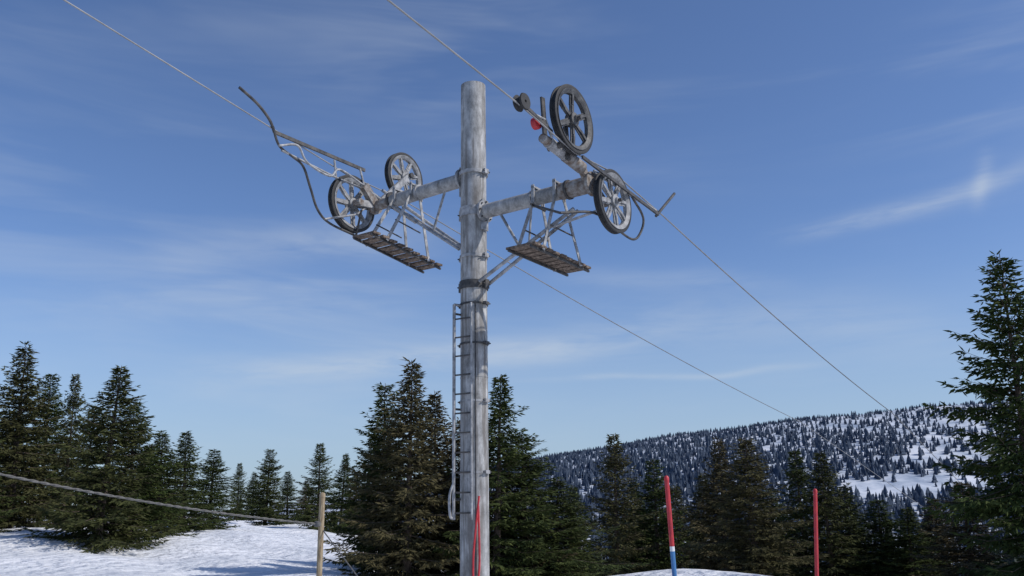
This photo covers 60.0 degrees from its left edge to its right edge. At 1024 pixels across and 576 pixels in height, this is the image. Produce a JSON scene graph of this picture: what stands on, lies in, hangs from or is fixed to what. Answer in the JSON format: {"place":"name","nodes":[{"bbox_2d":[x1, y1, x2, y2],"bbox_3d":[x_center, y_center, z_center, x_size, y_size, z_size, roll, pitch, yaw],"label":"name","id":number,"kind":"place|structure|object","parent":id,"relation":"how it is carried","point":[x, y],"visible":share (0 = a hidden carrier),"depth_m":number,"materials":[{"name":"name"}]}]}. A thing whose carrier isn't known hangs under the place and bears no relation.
{"place":"outdoors","nodes":[
{"label":"outdoors","id":0,"kind":"place"},
{"bbox_2d":[0,518,766,575],"bbox_3d":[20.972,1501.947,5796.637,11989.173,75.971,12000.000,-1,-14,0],"label":"snowy ground","id":1,"kind":"structure","parent":0,"point":[246,549],"depth_m":26.84,"materials":[{"name":"white snow"}]},
{"bbox_2d":[0,416,27,532],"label":"spruce tree","id":2,"kind":"object","parent":1,"relation":"on","point":[6,512],"visible":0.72,"depth_m":32.63,"materials":[{"name":"green plant"}]},
{"bbox_2d":[0,409,30,505],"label":"spruce tree","id":3,"kind":"object","parent":1,"relation":"on","point":[19,449],"visible":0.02,"depth_m":47.15,"materials":[{"name":"green plant"}]},
{"bbox_2d":[0,341,76,528],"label":"spruce tree","id":4,"kind":"object","parent":1,"relation":"on","point":[13,465],"visible":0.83,"depth_m":35.41,"materials":[{"name":"green plant"}]},
{"bbox_2d":[2,374,86,523],"bbox_3d":[-20.794,7.282,39.416,3.506,7.061,4.363,11,-18,-38],"label":"spruce tree","id":5,"kind":"object","parent":1,"relation":"on","point":[56,413],"visible":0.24,"depth_m":39.66,"materials":[{"name":"green plant"}]},
{"bbox_2d":[41,374,96,525],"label":"spruce tree","id":6,"kind":"object","parent":1,"relation":"on","point":[72,404],"visible":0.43,"depth_m":37.48,"materials":[{"name":"green plant"}]},
{"bbox_2d":[57,405,115,523],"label":"spruce tree","id":7,"kind":"object","parent":1,"relation":"on","point":[91,467],"visible":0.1,"depth_m":45.25,"materials":[{"name":"green plant"}]},
{"bbox_2d":[18,365,185,553],"bbox_3d":[-13.730,5.713,29.622,5.243,6.373,5.334,-5,-14,12],"label":"spruce tree","id":8,"kind":"object","parent":1,"relation":"on","point":[108,475],"visible":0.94,"depth_m":29.19,"materials":[{"name":"green plant"}]},
{"bbox_2d":[64,401,193,542],"bbox_3d":[-13.725,6.614,31.095,3.414,5.435,5.318,-10,-17,31],"label":"spruce tree","id":9,"kind":"object","parent":1,"relation":"on","point":[153,484],"visible":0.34,"depth_m":31.37,"materials":[{"name":"green plant"}]},
{"bbox_2d":[119,443,179,516],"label":"spruce tree","id":10,"kind":"object","parent":1,"relation":"on","point":[151,465],"visible":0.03,"depth_m":51.16,"materials":[{"name":"green plant"}]},
{"bbox_2d":[114,430,200,536],"bbox_3d":[-13.835,7.636,34.167,3.340,4.259,4.410,-1,-14,1],"label":"spruce tree","id":11,"kind":"object","parent":1,"relation":"on","point":[170,481],"visible":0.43,"depth_m":34.20,"materials":[{"name":"green plant"}]},
{"bbox_2d":[148,431,236,532],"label":"spruce tree","id":12,"kind":"object","parent":1,"relation":"on","point":[187,466],"visible":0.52,"depth_m":40.82,"materials":[{"name":"green plant"}]},
{"bbox_2d":[187,449,252,530],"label":"spruce tree","id":13,"kind":"object","parent":1,"relation":"on","point":[215,463],"visible":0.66,"depth_m":44.97,"materials":[{"name":"green plant"}]},
{"bbox_2d":[223,463,252,520],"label":"spruce tree","id":14,"kind":"object","parent":1,"relation":"on","point":[239,499],"visible":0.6,"depth_m":70.12,"materials":[{"name":"green plant"}]},
{"bbox_2d":[240,472,270,519],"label":"spruce tree","id":15,"kind":"object","parent":1,"relation":"on","point":[252,485],"visible":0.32,"depth_m":75.91,"materials":[{"name":"green plant"}]},
{"bbox_2d":[237,449,289,525],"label":"spruce tree","id":16,"kind":"object","parent":1,"relation":"on","point":[264,501],"visible":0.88,"depth_m":58.21,"materials":[{"name":"green plant"}]},
{"bbox_2d":[268,471,305,523],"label":"spruce tree","id":17,"kind":"object","parent":1,"relation":"on","point":[286,493],"visible":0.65,"depth_m":63.95,"materials":[{"name":"green plant"}]},
{"bbox_2d":[293,481,315,521],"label":"spruce tree","id":18,"kind":"object","parent":1,"relation":"on","point":[304,497],"visible":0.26,"depth_m":73.78,"materials":[{"name":"green plant"}]},
{"bbox_2d":[290,442,344,532],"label":"spruce tree","id":19,"kind":"object","parent":1,"relation":"on","point":[317,461],"visible":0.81,"depth_m":54.46,"materials":[{"name":"green plant"}]},
{"bbox_2d":[316,492,324,575],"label":"wooden stake","id":20,"kind":"object","parent":1,"relation":"on","point":[320,535],"visible":1,"depth_m":8.66,"materials":[{"name":"brown wood"}]},
{"bbox_2d":[0,473,320,526],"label":"barrier rope","id":21,"kind":"object","parent":20,"relation":"attached to","point":[316,523],"visible":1,"depth_m":7.64,"materials":[{"name":"grey fabric"}]},
{"bbox_2d":[323,530,357,575],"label":"guy line","id":22,"kind":"object","parent":20,"relation":"attached to","point":[340,554],"visible":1,"depth_m":8.36,"materials":[{"name":"grey metal"}]},
{"bbox_2d":[324,454,360,534],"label":"spruce tree","id":23,"kind":"object","parent":1,"relation":"on","point":[346,461],"visible":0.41,"depth_m":56.35,"materials":[{"name":"green plant"}]},
{"bbox_2d":[339,477,365,532],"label":"spruce tree","id":24,"kind":"object","parent":1,"relation":"on","point":[353,498],"visible":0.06,"depth_m":58.10,"materials":[{"name":"green plant"}]},
{"bbox_2d":[330,434,398,570],"bbox_3d":[-4.196,6.390,26.232,2.548,4.204,2.348,-3,-14,10],"label":"spruce tree","id":25,"kind":"object","parent":1,"relation":"on","point":[357,497],"visible":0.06,"depth_m":26.00,"materials":[{"name":"green plant"}]},
{"bbox_2d":[323,382,431,575],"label":"spruce tree","id":26,"kind":"object","parent":1,"relation":"on","point":[375,441],"visible":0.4,"depth_m":23.19,"materials":[{"name":"green plant"}]},
{"bbox_2d":[317,357,494,575],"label":"spruce tree","id":27,"kind":"object","parent":1,"relation":"on","point":[408,497],"visible":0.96,"depth_m":21.77,"materials":[{"name":"green plant"}]},
{"bbox_2d":[390,391,459,573],"bbox_3d":[-1.926,5.502,24.384,3.420,5.366,3.478,1,-15,-5],"label":"spruce tree","id":28,"kind":"object","parent":1,"relation":"on","point":[441,421],"visible":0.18,"depth_m":24.53,"materials":[{"name":"green plant"}]},
{"bbox_2d":[238,81,675,575],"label":"ski lift pylon","id":29,"kind":"object","parent":1,"relation":"on","point":[477,212],"visible":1,"depth_m":14.05,"materials":[{"name":"metal"}]},
{"bbox_2d":[63,0,922,506],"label":"haul rope","id":30,"kind":"object","parent":29,"relation":"attached to","point":[419,210],"visible":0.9,"depth_m":16.32,"materials":[{"name":"metal"}]},
{"bbox_2d":[387,0,1010,534],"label":"haul rope","id":31,"kind":"object","parent":29,"relation":"attached to","point":[631,188],"visible":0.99,"depth_m":13.96,"materials":[{"name":"metal"}]},
{"bbox_2d":[411,416,578,575],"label":"spruce tree","id":32,"kind":"object","parent":1,"relation":"on","point":[448,462],"visible":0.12,"depth_m":23.09,"materials":[{"name":"green plant"}]},
{"bbox_2d":[416,374,578,575],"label":"spruce tree","id":33,"kind":"object","parent":1,"relation":"on","point":[502,445],"visible":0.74,"depth_m":22.03,"materials":[{"name":"green plant"}]},
{"bbox_2d":[434,433,649,575],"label":"spruce tree","id":34,"kind":"object","parent":1,"relation":"on","point":[535,485],"visible":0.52,"depth_m":22.85,"materials":[{"name":"green plant"}]},
{"bbox_2d":[110,491,1023,575],"bbox_3d":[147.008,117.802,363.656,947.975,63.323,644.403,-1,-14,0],"label":"valley forest","id":35,"kind":"object","parent":1,"relation":"on","point":[1012,560],"visible":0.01,"depth_m":63.50,"materials":[{"name":"green plant"}]},
{"bbox_2d":[528,478,619,575],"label":"spruce tree","id":36,"kind":"object","parent":1,"relation":"on","point":[561,500],"visible":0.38,"depth_m":24.03,"materials":[{"name":"green plant"}]},
{"bbox_2d":[559,485,603,575],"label":"spruce tree","id":37,"kind":"object","parent":1,"relation":"on","point":[571,490],"visible":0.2,"depth_m":34.76,"materials":[{"name":"green plant"}]},
{"bbox_2d":[574,433,660,575],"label":"spruce tree","id":38,"kind":"object","parent":1,"relation":"on","point":[614,508],"visible":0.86,"depth_m":32.76,"materials":[{"name":"green plant"}]},
{"bbox_2d":[606,478,659,569],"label":"spruce tree","id":39,"kind":"object","parent":1,"relation":"on","point":[631,485],"visible":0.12,"depth_m":36.61,"materials":[{"name":"green plant"}]},
{"bbox_2d":[619,459,693,573],"bbox_3d":[5.718,9.577,34.613,4.107,5.778,3.282,10,-18,-37],"label":"spruce tree","id":40,"kind":"object","parent":1,"relation":"on","point":[656,495],"visible":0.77,"depth_m":34.52,"materials":[{"name":"green plant"}]},
{"bbox_2d":[664,476,676,575],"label":"slope marker pole","id":41,"kind":"object","parent":1,"relation":"on","point":[670,526],"visible":1,"depth_m":8.67,"materials":[{"name":"red paint"}]},
{"bbox_2d":[652,485,697,568],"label":"spruce tree","id":42,"kind":"object","parent":1,"relation":"on","point":[673,506],"visible":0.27,"depth_m":38.66,"materials":[{"name":"green plant"}]},
{"bbox_2d":[677,472,730,568],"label":"spruce tree","id":43,"kind":"object","parent":1,"relation":"on","point":[700,536],"visible":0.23,"depth_m":32.70,"materials":[{"name":"green plant"}]},
{"bbox_2d":[665,436,774,570],"bbox_3d":[7.168,8.059,31.052,3.349,5.639,4.417,-12,-18,37],"label":"spruce tree","id":44,"kind":"object","parent":1,"relation":"on","point":[714,486],"visible":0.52,"depth_m":30.81,"materials":[{"name":"green plant"}]},
{"bbox_2d":[681,436,827,575],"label":"spruce tree","id":45,"kind":"object","parent":1,"relation":"on","point":[753,563],"visible":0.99,"depth_m":25.79,"materials":[{"name":"green plant"}]},
{"bbox_2d":[728,490,812,575],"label":"spruce tree","id":46,"kind":"object","parent":1,"relation":"on","point":[774,519],"visible":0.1,"depth_m":31.68,"materials":[{"name":"green plant"}]},
{"bbox_2d":[767,448,848,575],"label":"spruce tree","id":47,"kind":"object","parent":1,"relation":"on","point":[801,475],"visible":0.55,"depth_m":29.99,"materials":[{"name":"green plant"}]},
{"bbox_2d":[813,489,818,575],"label":"slope marker pole","id":48,"kind":"object","parent":1,"relation":"on","point":[816,558],"visible":1,"depth_m":9.62,"materials":[{"name":"red paint"}]},
{"bbox_2d":[776,450,878,575],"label":"spruce tree","id":49,"kind":"object","parent":1,"relation":"on","point":[825,511],"visible":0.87,"depth_m":28.69,"materials":[{"name":"green plant"}]},
{"bbox_2d":[810,482,887,575],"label":"spruce tree","id":50,"kind":"object","parent":1,"relation":"on","point":[855,529],"visible":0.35,"depth_m":30.71,"materials":[{"name":"green plant"}]},
{"bbox_2d":[834,499,924,575],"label":"spruce tree","id":51,"kind":"object","parent":1,"relation":"on","point":[875,528],"visible":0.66,"depth_m":28.70,"materials":[{"name":"green plant"}]},
{"bbox_2d":[868,507,951,575],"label":"spruce tree","id":52,"kind":"object","parent":1,"relation":"on","point":[909,538],"visible":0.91,"depth_m":27.57,"materials":[{"name":"green plant"}]},
{"bbox_2d":[891,498,995,575],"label":"spruce tree","id":53,"kind":"object","parent":1,"relation":"on","point":[928,518],"visible":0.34,"depth_m":28.76,"materials":[{"name":"green plant"}]},
{"bbox_2d":[909,481,1018,575],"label":"spruce tree","id":54,"kind":"object","parent":1,"relation":"on","point":[972,554],"visible":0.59,"depth_m":24.88,"materials":[{"name":"green plant"}]},
{"bbox_2d":[920,250,1023,575],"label":"spruce tree","id":55,"kind":"object","parent":1,"relation":"on","point":[998,501],"visible":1,"depth_m":18.75,"materials":[{"name":"green plant"}]},
{"bbox_2d":[974,393,1023,575],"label":"spruce tree","id":56,"kind":"object","parent":1,"relation":"on","point":[988,565],"visible":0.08,"depth_m":21.79,"materials":[{"name":"green plant"}]},
{"bbox_2d":[0,0,1023,516],"label":"sky","id":57,"kind":"structure","parent":0,"point":[853,166],"materials":[{"name":"blue"}]},
{"bbox_2d":[221,403,1018,573],"bbox_3d":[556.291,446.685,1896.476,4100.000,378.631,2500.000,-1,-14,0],"label":"hill","id":58,"kind":"structure","parent":0,"point":[910,478],"depth_m":1155.64,"materials":[{"name":"white snow"}]},
{"bbox_2d":[389,399,1023,575],"bbox_3d":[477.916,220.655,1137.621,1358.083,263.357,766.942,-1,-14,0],"label":"hillside forest","id":59,"kind":"object","parent":58,"relation":"on","point":[672,471],"visible":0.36,"depth_m":1181.13,"materials":[{"name":"green plant"}]}
]}

